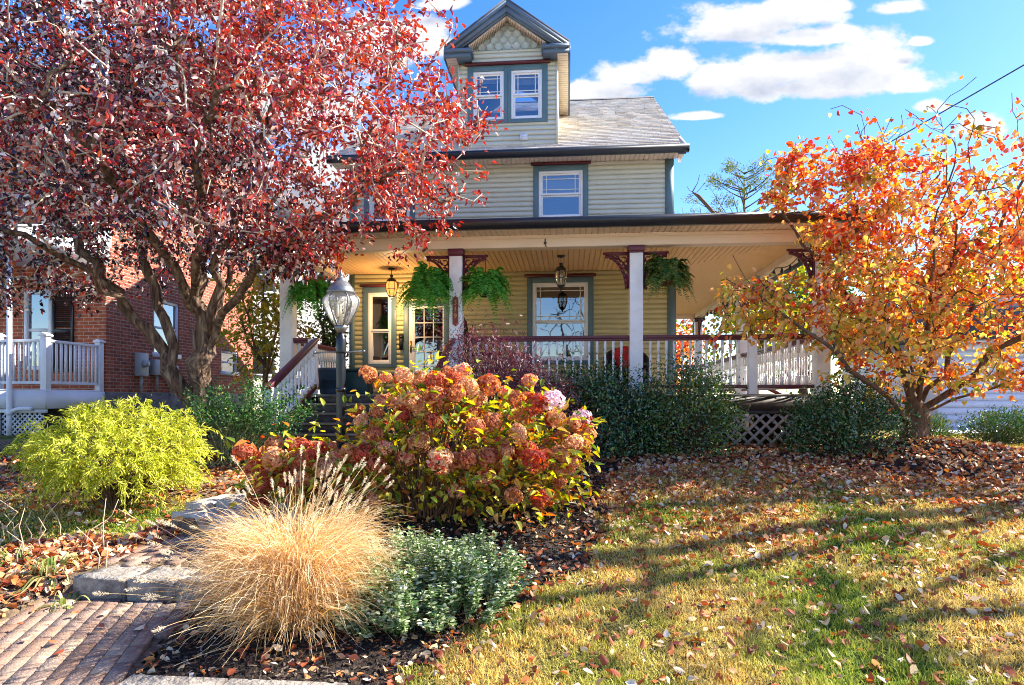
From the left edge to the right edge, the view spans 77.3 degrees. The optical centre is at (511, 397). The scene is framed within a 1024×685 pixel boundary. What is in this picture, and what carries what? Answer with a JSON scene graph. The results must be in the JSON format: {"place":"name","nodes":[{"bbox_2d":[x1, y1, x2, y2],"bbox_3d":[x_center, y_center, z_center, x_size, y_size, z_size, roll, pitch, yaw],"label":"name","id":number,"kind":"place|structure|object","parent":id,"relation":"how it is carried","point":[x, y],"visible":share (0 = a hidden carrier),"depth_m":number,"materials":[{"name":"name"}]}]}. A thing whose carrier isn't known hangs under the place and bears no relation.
{"place":"outdoors","nodes":[
{"label":"outdoors","id":0,"kind":"place"},
{"bbox_2d":[0,517,247,684],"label":"brick path","id":1,"kind":"structure","parent":0,"point":[109,653],"depth_m":4.13,"materials":[{"name":"brown brick"}]},
{"bbox_2d":[62,518,298,681],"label":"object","id":2,"kind":"structure","parent":0,"point":[152,647],"depth_m":5.00,"materials":[{"name":"soil"}]},
{"bbox_2d":[0,398,1023,684],"bbox_3d":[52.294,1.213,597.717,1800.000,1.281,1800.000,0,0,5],"label":"ground","id":3,"kind":"structure","parent":0,"point":[894,636],"depth_m":4.38,"materials":[{"name":"green plant"}]},
{"bbox_2d":[0,500,17,542],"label":"dead stalk","id":4,"kind":"object","parent":3,"relation":"on","point":[10,521],"visible":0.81,"depth_m":5.67,"materials":[{"name":"beige plant"}]},
{"bbox_2d":[0,492,21,541],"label":"dead stalk","id":5,"kind":"object","parent":3,"relation":"on","point":[2,524],"visible":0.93,"depth_m":5.71,"materials":[{"name":"beige plant"}]},
{"bbox_2d":[48,505,60,535],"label":"dead stalk","id":6,"kind":"object","parent":3,"relation":"on","point":[58,521],"visible":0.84,"depth_m":5.77,"materials":[{"name":"beige plant"}]},
{"bbox_2d":[37,590,91,612],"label":"strap leaf clump","id":7,"kind":"object","parent":3,"relation":"on","point":[62,601],"visible":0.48,"depth_m":4.58,"materials":[{"name":"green plant"}]},
{"bbox_2d":[77,527,99,568],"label":"dead stalk","id":8,"kind":"object","parent":3,"relation":"on","point":[95,548],"visible":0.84,"depth_m":4.98,"materials":[{"name":"beige plant"}]},
{"bbox_2d":[100,499,118,534],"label":"dead stalk","id":9,"kind":"object","parent":3,"relation":"on","point":[108,518],"visible":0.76,"depth_m":5.67,"materials":[{"name":"beige plant"}]},
{"bbox_2d":[73,564,149,600],"bbox_3d":[-3.029,1.446,4.919,0.427,0.262,0.445,0,0,5],"label":"step stone","id":10,"kind":"object","parent":3,"relation":"on","point":[101,580],"visible":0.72,"depth_m":4.72,"materials":[{"name":"grey stone"}]},
{"bbox_2d":[0,394,225,515],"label":"golden cypress","id":11,"kind":"object","parent":3,"relation":"on","point":[64,471],"visible":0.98,"depth_m":6.29,"materials":[{"name":"yellow plant"}]},
{"bbox_2d":[0,437,253,621],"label":"leafy border","id":12,"kind":"object","parent":3,"relation":"on","point":[10,613],"visible":0.16,"depth_m":7.15,"materials":[{"name":"plant"}]},
{"bbox_2d":[7,531,22,563],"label":"dead stalk","id":13,"kind":"object","parent":12,"relation":"on","point":[19,547],"visible":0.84,"depth_m":5.11,"materials":[{"name":"beige plant"}]},
{"bbox_2d":[0,543,33,566],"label":"strap leaf clump","id":14,"kind":"object","parent":12,"relation":"on","point":[3,556],"visible":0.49,"depth_m":5.20,"materials":[{"name":"green plant"}]},
{"bbox_2d":[19,508,24,556],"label":"dead stalk","id":15,"kind":"object","parent":12,"relation":"on","point":[21,534],"visible":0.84,"depth_m":5.22,"materials":[{"name":"beige plant"}]},
{"bbox_2d":[25,509,32,542],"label":"dead stalk","id":16,"kind":"object","parent":12,"relation":"on","point":[27,526],"visible":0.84,"depth_m":5.57,"materials":[{"name":"beige plant"}]},
{"bbox_2d":[38,517,45,545],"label":"dead stalk","id":17,"kind":"object","parent":12,"relation":"on","point":[42,533],"visible":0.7,"depth_m":5.45,"materials":[{"name":"beige plant"}]},
{"bbox_2d":[11,551,84,597],"bbox_3d":[-3.544,1.309,4.933,0.768,0.194,0.772,0,0,29],"label":"strap leaf clump","id":18,"kind":"object","parent":12,"relation":"on","point":[44,566],"visible":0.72,"depth_m":4.86,"materials":[{"name":"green plant"}]},
{"bbox_2d":[40,502,58,537],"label":"dead stalk","id":19,"kind":"object","parent":12,"relation":"on","point":[44,520],"visible":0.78,"depth_m":5.68,"materials":[{"name":"beige plant"}]},
{"bbox_2d":[103,500,105,549],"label":"dead stalk","id":20,"kind":"object","parent":12,"relation":"on","point":[103,526],"visible":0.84,"depth_m":5.30,"materials":[{"name":"beige plant"}]},
{"bbox_2d":[118,509,139,542],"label":"dead stalk","id":21,"kind":"object","parent":12,"relation":"on","point":[138,523],"visible":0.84,"depth_m":5.54,"materials":[{"name":"beige plant"}]},
{"bbox_2d":[154,496,157,533],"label":"dead stalk","id":22,"kind":"object","parent":12,"relation":"on","point":[157,516],"visible":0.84,"depth_m":5.66,"materials":[{"name":"beige plant"}]},
{"bbox_2d":[185,494,230,509],"bbox_3d":[-3.029,1.083,6.595,0.283,0.128,0.662,0,0,12],"label":"flagstone","id":23,"kind":"object","parent":12,"relation":"on","point":[207,502],"visible":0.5,"depth_m":6.32,"materials":[{"name":"grey stone"}]},
{"bbox_2d":[0,60,267,435],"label":"brick house","id":24,"kind":"structure","parent":3,"relation":"on","point":[58,357],"depth_m":13.64,"materials":[{"name":"brick"}]},
{"bbox_2d":[24,290,51,369],"bbox_3d":[-10.083,-1.450,13.661,0.630,1.700,0.100,0,0,5],"label":"window","id":25,"kind":"structure","parent":24,"relation":"in","point":[27,316],"depth_m":13.64,"materials":[{"name":"white paint"}]},
{"bbox_2d":[134,353,149,390],"bbox_3d":[-8.345,-0.585,14.502,0.237,0.870,0.300,0,0,5],"label":"utility meter","id":26,"kind":"object","parent":24,"relation":"attached to","point":[141,365],"visible":1,"depth_m":14.43,"materials":[{"name":"grey metal"}]},
{"bbox_2d":[150,359,160,389],"bbox_3d":[-8.347,-0.545,15.065,0.136,0.710,0.340,0,0,5],"label":"utility meter","id":27,"kind":"object","parent":24,"relation":"attached to","point":[155,367],"visible":0.8,"depth_m":14.93,"materials":[{"name":"grey metal"}]},
{"bbox_2d":[152,301,181,358],"bbox_3d":[-8.412,-1.660,15.542,0.130,1.380,1.080,0,0,5],"label":"window","id":28,"kind":"structure","parent":24,"relation":"in","point":[154,354],"depth_m":15.97,"materials":[{"name":"glass"}]},
{"bbox_2d":[203,225,219,278],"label":"window","id":29,"kind":"structure","parent":24,"relation":"in","point":[209,276],"depth_m":17.61,"materials":[{"name":"white paint"}]},
{"bbox_2d":[220,350,239,375],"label":"window","id":30,"kind":"structure","parent":24,"relation":"in","point":[222,351],"depth_m":18.41,"materials":[{"name":"white paint"}]},
{"bbox_2d":[127,565,199,601],"bbox_3d":[-2.617,1.443,4.877,0.394,0.273,0.438,0,0,5],"label":"step stone","id":31,"kind":"object","parent":3,"relation":"on","point":[139,594],"visible":0.54,"depth_m":4.68,"materials":[{"name":"grey stone"}]},
{"bbox_2d":[117,674,227,684],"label":"edging stone","id":32,"kind":"object","parent":3,"relation":"on","point":[134,679],"visible":1,"depth_m":3.48,"materials":[{"name":"grey stone"}]},
{"bbox_2d":[176,570,229,606],"bbox_3d":[-2.200,1.449,4.850,0.450,0.263,0.447,0,0,5],"label":"step stone","id":33,"kind":"object","parent":3,"relation":"on","point":[190,596],"visible":0.12,"depth_m":4.65,"materials":[{"name":"grey stone"}]},
{"bbox_2d":[125,371,329,468],"bbox_3d":[-3.754,0.296,8.220,2.780,1.266,1.307,0,0,5],"label":"rose bush","id":34,"kind":"object","parent":3,"relation":"on","point":[254,415],"visible":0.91,"depth_m":8.18,"materials":[{"name":"green plant"}]},
{"bbox_2d":[171,507,313,533],"bbox_3d":[-2.546,1.143,6.006,1.316,0.170,0.520,0,0,5],"label":"flagstone","id":35,"kind":"object","parent":3,"relation":"on","point":[174,514],"visible":0.41,"depth_m":5.90,"materials":[{"name":"grey stone"}]},
{"bbox_2d":[0,0,507,457],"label":"purple plum tree","id":36,"kind":"object","parent":3,"relation":"on","point":[195,119],"visible":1,"depth_m":7.42,"materials":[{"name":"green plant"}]},
{"bbox_2d":[210,251,316,432],"bbox_3d":[-4.879,-1.128,12.642,2.221,3.868,2.118,0,0,42],"label":"young tree","id":37,"kind":"object","parent":3,"relation":"on","point":[260,330],"visible":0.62,"depth_m":12.45,"materials":[{"name":"green plant"}]},
{"bbox_2d":[216,492,335,514],"bbox_3d":[-2.335,1.077,6.532,1.207,0.180,0.735,0,0,5],"label":"flagstone","id":38,"kind":"object","parent":3,"relation":"on","point":[225,501],"visible":0.18,"depth_m":6.25,"materials":[{"name":"grey stone"}]},
{"bbox_2d":[223,678,347,684],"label":"edging stone","id":39,"kind":"object","parent":3,"relation":"on","point":[233,681],"visible":1,"depth_m":3.46,"materials":[{"name":"grey stone"}]},
{"bbox_2d":[253,186,348,416],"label":"white house","id":40,"kind":"structure","parent":3,"relation":"on","point":[317,209],"depth_m":21.55,"materials":[{"name":"paint"}]},
{"bbox_2d":[253,339,275,376],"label":"window","id":41,"kind":"structure","parent":40,"relation":"in","point":[270,375],"depth_m":20.95,"materials":[{"name":"white paint"}]},
{"bbox_2d":[256,257,275,293],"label":"window","id":42,"kind":"structure","parent":40,"relation":"in","point":[256,257],"depth_m":20.95,"materials":[{"name":"white paint"}]},
{"bbox_2d":[298,271,348,367],"bbox_3d":[-3.898,-1.262,13.983,1.845,4.093,1.702,0,0,24],"label":"young tree","id":43,"kind":"object","parent":3,"relation":"on","point":[324,339],"visible":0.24,"depth_m":13.79,"materials":[{"name":"green plant"}]},
{"bbox_2d":[313,270,364,515],"bbox_3d":[-1.676,0.005,6.200,0.363,2.500,0.394,0,0,-43],"label":"lamp post","id":44,"kind":"object","parent":3,"relation":"on","point":[340,286],"visible":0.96,"depth_m":6.17,"materials":[{"name":"metal"}]},
{"bbox_2d":[0,433,1023,684],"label":"fallen leaves","id":45,"kind":"object","parent":3,"relation":"on","point":[764,467],"visible":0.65,"depth_m":5.72,"materials":[{"name":"brown plant"}]},
{"bbox_2d":[0,436,1023,684],"bbox_3d":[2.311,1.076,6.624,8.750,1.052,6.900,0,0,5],"label":"mulch bed","id":46,"kind":"object","parent":3,"relation":"on","point":[359,680],"visible":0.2,"depth_m":4.11,"materials":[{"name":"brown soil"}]},
{"bbox_2d":[92,442,431,670],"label":"fountain grass","id":47,"kind":"object","parent":46,"relation":"on","point":[279,579],"depth_m":3.98,"materials":[{"name":"beige plant"}]},
{"bbox_2d":[225,344,614,536],"bbox_3d":[-0.844,0.413,6.212,3.672,1.830,2.161,0,0,5],"label":"hydrangea","id":48,"kind":"object","parent":46,"relation":"on","point":[459,490],"visible":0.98,"depth_m":5.74,"materials":[{"name":"orange plant"}]},
{"bbox_2d":[319,522,534,638],"bbox_3d":[-0.628,1.197,4.481,1.499,0.583,1.504,0,0,31],"label":"catmint","id":49,"kind":"object","parent":46,"relation":"on","point":[460,568],"visible":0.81,"depth_m":4.22,"materials":[{"name":"green plant"}]},
{"bbox_2d":[387,307,615,471],"bbox_3d":[-0.271,-0.164,8.181,3.207,2.128,2.180,0,0,5],"label":"weeping maple","id":50,"kind":"object","parent":46,"relation":"on","point":[503,371],"visible":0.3,"depth_m":8.04,"materials":[{"name":"plant"}]},
{"bbox_2d":[529,348,619,434],"bbox_3d":[0.793,0.054,9.267,1.616,1.543,1.418,0,0,5],"label":"evergreen sapling","id":51,"kind":"object","parent":46,"relation":"on","point":[571,382],"visible":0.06,"depth_m":9.29,"materials":[{"name":"green plant"}]},
{"bbox_2d":[533,346,680,458],"bbox_3d":[1.236,0.051,8.836,2.299,1.549,1.703,0,0,5],"label":"holly shrub","id":52,"kind":"object","parent":46,"relation":"on","point":[617,439],"visible":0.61,"depth_m":8.57,"materials":[{"name":"green plant"}]},
{"bbox_2d":[615,337,755,456],"bbox_3d":[2.326,-0.022,8.815,2.043,1.681,1.706,0,0,5],"label":"holly shrub","id":53,"kind":"object","parent":46,"relation":"on","point":[692,438],"visible":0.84,"depth_m":8.57,"materials":[{"name":"green plant"}]},
{"bbox_2d":[769,355,937,456],"bbox_3d":[4.501,0.096,8.589,1.947,1.420,1.768,0,0,5],"label":"holly shrub","id":54,"kind":"object","parent":46,"relation":"on","point":[838,423],"visible":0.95,"depth_m":8.42,"materials":[{"name":"green plant"}]},
{"bbox_2d":[240,0,883,455],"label":"house","id":55,"kind":"structure","parent":3,"relation":"on","point":[584,188],"depth_m":12.22,"materials":[{"name":"beige paint"}]},
{"bbox_2d":[281,272,336,320],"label":"hanging fern","id":56,"kind":"object","parent":55,"relation":"hanging from","point":[313,291],"visible":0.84,"depth_m":10.08,"materials":[{"name":"green plant"}]},
{"bbox_2d":[318,368,335,393],"bbox_3d":[-3.054,-0.280,10.757,0.450,0.440,0.445,0,0,5],"label":"storage tub","id":57,"kind":"object","parent":55,"relation":"on","point":[327,380],"visible":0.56,"depth_m":10.59,"materials":[{"name":"blue plastic"}]},
{"bbox_2d":[346,368,374,393],"bbox_3d":[-2.695,-0.285,11.188,0.520,0.450,0.420,0,0,5],"label":"storage box","id":58,"kind":"object","parent":55,"relation":"on","point":[354,380],"visible":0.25,"depth_m":11.00,"materials":[{"name":"green plastic"}]},
{"bbox_2d":[359,284,398,367],"bbox_3d":[-2.616,-1.426,12.666,0.770,1.652,0.180,0,0,5],"label":"window","id":59,"kind":"structure","parent":55,"relation":"in","point":[370,291],"depth_m":12.67,"materials":[{"name":"white paint"}]},
{"bbox_2d":[364,166,414,220],"bbox_3d":[-2.420,-3.976,12.668,1.120,1.152,0.218,0,0,5],"label":"window","id":60,"kind":"structure","parent":55,"relation":"in","point":[370,206],"depth_m":12.67,"materials":[{"name":"teal paint"}]},
{"bbox_2d":[385,268,397,300],"bbox_3d":[-2.275,-2.142,12.094,0.220,0.613,0.222,0,0,5],"label":"porch lantern","id":61,"kind":"object","parent":55,"relation":"hanging from","point":[391,284],"visible":1,"depth_m":12.03,"materials":[{"name":"yellow glass"}]},
{"bbox_2d":[398,333,403,349],"bbox_3d":[-2.180,-1.110,12.570,0.085,0.320,0.064,0,0,5],"label":"mailbox","id":62,"kind":"object","parent":55,"relation":"attached to","point":[401,335],"visible":1,"depth_m":12.55,"materials":[{"name":"black metal"}]},
{"bbox_2d":[403,301,448,389],"bbox_3d":[-1.685,-0.980,12.580,0.910,1.840,0.099,0,0,5],"label":"front door","id":63,"kind":"structure","parent":55,"relation":"in","point":[409,337],"depth_m":12.60,"materials":[{"name":"white paint"}]},
{"bbox_2d":[395,255,460,329],"bbox_3d":[-1.321,-1.694,10.143,1.101,1.137,0.995,0,0,39],"label":"hanging fern","id":64,"kind":"object","parent":55,"relation":"hanging from","point":[431,285],"visible":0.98,"depth_m":9.86,"materials":[{"name":"green plant"}]},
{"bbox_2d":[452,296,457,325],"bbox_3d":[-0.883,-1.355,9.982,0.090,0.478,0.025,0,0,5],"label":"house number plaque","id":65,"kind":"object","parent":55,"relation":"attached to","point":[455,313],"visible":1,"depth_m":9.97,"materials":[{"name":"brown wood"}]},
{"bbox_2d":[464,318,500,383],"bbox_3d":[-0.460,-0.731,11.032,0.847,1.338,0.520,0,0,5],"label":"rocking chair","id":66,"kind":"object","parent":55,"relation":"on","point":[465,329],"visible":0.07,"depth_m":11.09,"materials":[{"name":"wood"}]},
{"bbox_2d":[457,260,513,324],"bbox_3d":[-0.442,-1.729,10.026,0.971,1.069,0.954,0,0,5],"label":"hanging fern","id":67,"kind":"object","parent":55,"relation":"hanging from","point":[484,284],"visible":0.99,"depth_m":9.85,"materials":[{"name":"green plant"}]},
{"bbox_2d":[467,65,506,123],"bbox_3d":[-0.472,-5.890,12.502,0.780,1.120,0.150,0,0,5],"label":"window","id":68,"kind":"structure","parent":55,"relation":"in","point":[490,72],"depth_m":12.46,"materials":[{"name":"teal paint"}]},
{"bbox_2d":[507,63,547,122],"bbox_3d":[0.306,-5.890,12.434,0.778,1.120,0.150,0,0,5],"label":"window","id":69,"kind":"structure","parent":55,"relation":"in","point":[539,72],"depth_m":12.39,"materials":[{"name":"teal paint"}]},
{"bbox_2d":[524,273,595,363],"bbox_3d":[0.930,-1.521,12.356,1.370,1.742,0.180,0,0,5],"label":"window","id":70,"kind":"structure","parent":55,"relation":"in","point":[586,280],"depth_m":12.35,"materials":[{"name":"teal paint"}]},
{"bbox_2d":[555,255,566,290],"bbox_3d":[0.843,-2.142,11.018,0.220,0.613,0.222,0,0,5],"label":"porch lantern","id":71,"kind":"object","parent":55,"relation":"hanging from","point":[560,268],"visible":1,"depth_m":10.97,"materials":[{"name":"black metal"}]},
{"bbox_2d":[531,160,590,216],"bbox_3d":[0.942,-3.976,12.374,1.150,1.152,0.218,0,0,5],"label":"window","id":72,"kind":"structure","parent":55,"relation":"in","point":[549,180],"depth_m":12.37,"materials":[{"name":"glass"}]},
{"bbox_2d":[603,346,648,388],"bbox_3d":[2.010,-0.491,11.271,0.798,0.867,0.714,0,0,5],"label":"porch armchair","id":73,"kind":"object","parent":55,"relation":"on","point":[624,355],"visible":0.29,"depth_m":11.34,"materials":[{"name":"wicker"}]},
{"bbox_2d":[643,250,696,302],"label":"hanging fern","id":74,"kind":"object","parent":55,"relation":"hanging from","point":[662,272],"visible":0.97,"depth_m":9.62,"materials":[{"name":"green plant"}]},
{"bbox_2d":[697,252,801,320],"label":"string lights","id":75,"kind":"object","parent":55,"relation":"attached to","point":[773,272],"visible":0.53,"depth_m":11.43,"materials":[{"name":"black metal"}]},
{"bbox_2d":[676,319,710,390],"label":"autumn tree","id":76,"kind":"object","parent":3,"relation":"on","point":[678,343],"visible":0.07,"depth_m":30.47,"materials":[{"name":"orange plant"}]},
{"bbox_2d":[687,175,726,393],"bbox_3d":[7.741,-4.189,26.211,2.456,9.993,2.287,0,0,45],"label":"bare tree","id":77,"kind":"object","parent":3,"relation":"on","point":[705,203],"visible":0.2,"depth_m":26.31,"materials":[{"name":"brown plant"}]},
{"bbox_2d":[676,262,811,393],"bbox_3d":[7.938,-2.543,21.469,5.055,6.612,4.917,0,0,5],"label":"autumn tree","id":78,"kind":"object","parent":3,"relation":"on","point":[768,331],"visible":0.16,"depth_m":21.19,"materials":[{"name":"orange plant"}]},
{"bbox_2d":[674,153,828,213],"bbox_3d":[10.210,-5.218,29.119,7.547,12.044,10.029,0,0,40],"label":"ragged conifer","id":79,"kind":"object","parent":3,"relation":"on","point":[730,166],"visible":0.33,"depth_m":28.91,"materials":[{"name":"green plant"}]},
{"bbox_2d":[724,239,871,393],"bbox_3d":[11.409,-3.106,25.866,6.281,7.738,6.042,0,0,5],"label":"autumn tree","id":80,"kind":"object","parent":3,"relation":"on","point":[798,293],"visible":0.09,"depth_m":25.54,"materials":[{"name":"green plant"}]},
{"bbox_2d":[708,75,1023,438],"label":"orange dogwood","id":81,"kind":"object","parent":3,"relation":"on","point":[936,282],"visible":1,"depth_m":8.14,"materials":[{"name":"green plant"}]},
{"bbox_2d":[892,412,960,438],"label":"clipped shrub","id":82,"kind":"object","parent":3,"relation":"on","point":[945,431],"visible":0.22,"depth_m":10.02,"materials":[{"name":"green plant"}]},
{"bbox_2d":[831,293,1023,426],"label":"garage","id":83,"kind":"structure","parent":3,"relation":"on","point":[950,410],"depth_m":14.19,"materials":[{"name":"white"}]},
{"bbox_2d":[901,211,1023,292],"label":"autumn tree","id":84,"kind":"object","parent":3,"relation":"on","point":[1006,252],"visible":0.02,"depth_m":23.63,"materials":[{"name":"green plant"}]},
{"bbox_2d":[950,401,1023,444],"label":"clipped shrub","id":85,"kind":"object","parent":3,"relation":"on","point":[1007,434],"visible":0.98,"depth_m":9.80,"materials":[{"name":"green plant"}]},
{"bbox_3d":[12.530,-2.993,1.514,1.800,9.613,0.300,0,0,5],"label":"utility pole","id":86,"kind":"object","parent":3,"relation":"on","visible":0},
{"bbox_2d":[770,64,1023,210],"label":"overhead wire","id":87,"kind":"object","parent":86,"relation":"attached to","point":[954,105],"visible":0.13,"depth_m":15.32,"materials":[{"name":"black metal"}]},
{"bbox_2d":[0,0,1023,393],"label":"sky","id":88,"kind":"structure","parent":0,"point":[742,80],"materials":[{"name":"blue"}]},
{"bbox_2d":[932,427,1013,433],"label":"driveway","id":89,"kind":"structure","parent":0,"point":[955,428],"depth_m":13.27,"materials":[{"name":"grey asphalt"}]}
]}

